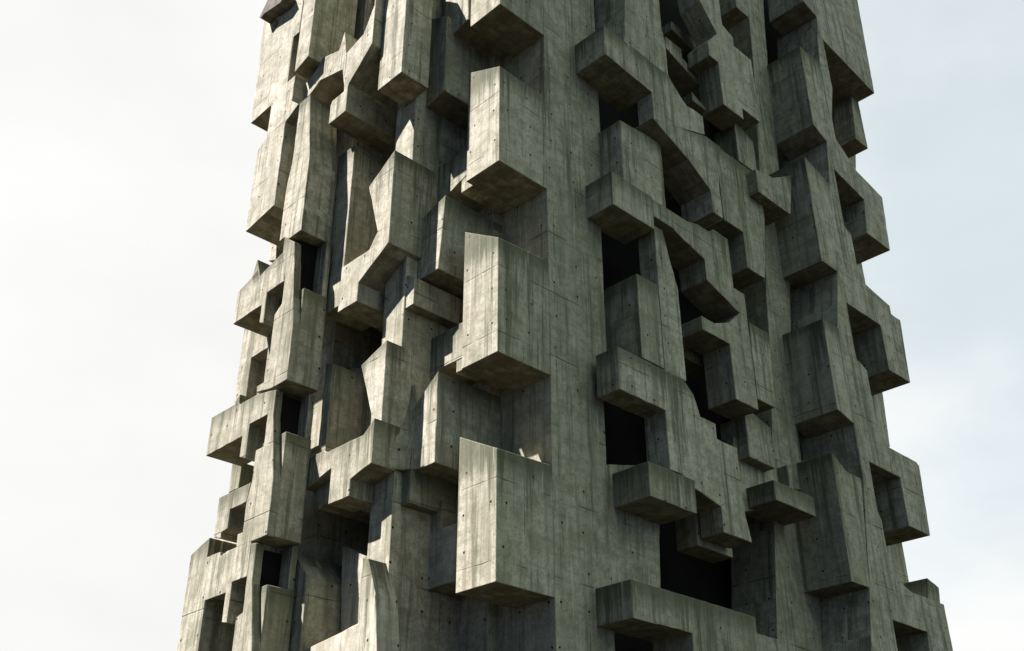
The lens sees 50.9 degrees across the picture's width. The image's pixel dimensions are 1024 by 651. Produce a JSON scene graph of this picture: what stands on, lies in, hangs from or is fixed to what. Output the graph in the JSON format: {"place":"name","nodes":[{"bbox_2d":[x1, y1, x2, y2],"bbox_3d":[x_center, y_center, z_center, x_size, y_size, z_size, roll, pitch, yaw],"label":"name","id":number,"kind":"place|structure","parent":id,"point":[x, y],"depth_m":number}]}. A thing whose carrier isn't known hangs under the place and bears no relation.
{"place":"outdoors","nodes":[
{"label":"outdoors","id":0,"kind":"place"},
{"bbox_2d":[0,0,1023,650],"label":"sky","id":1,"kind":"structure","parent":0,"point":[130,144]},
{"bbox_2d":[177,0,952,650],"bbox_3d":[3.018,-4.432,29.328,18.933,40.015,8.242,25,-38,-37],"label":"concrete tower","id":2,"kind":"structure","parent":0,"point":[571,324],"depth_m":21.54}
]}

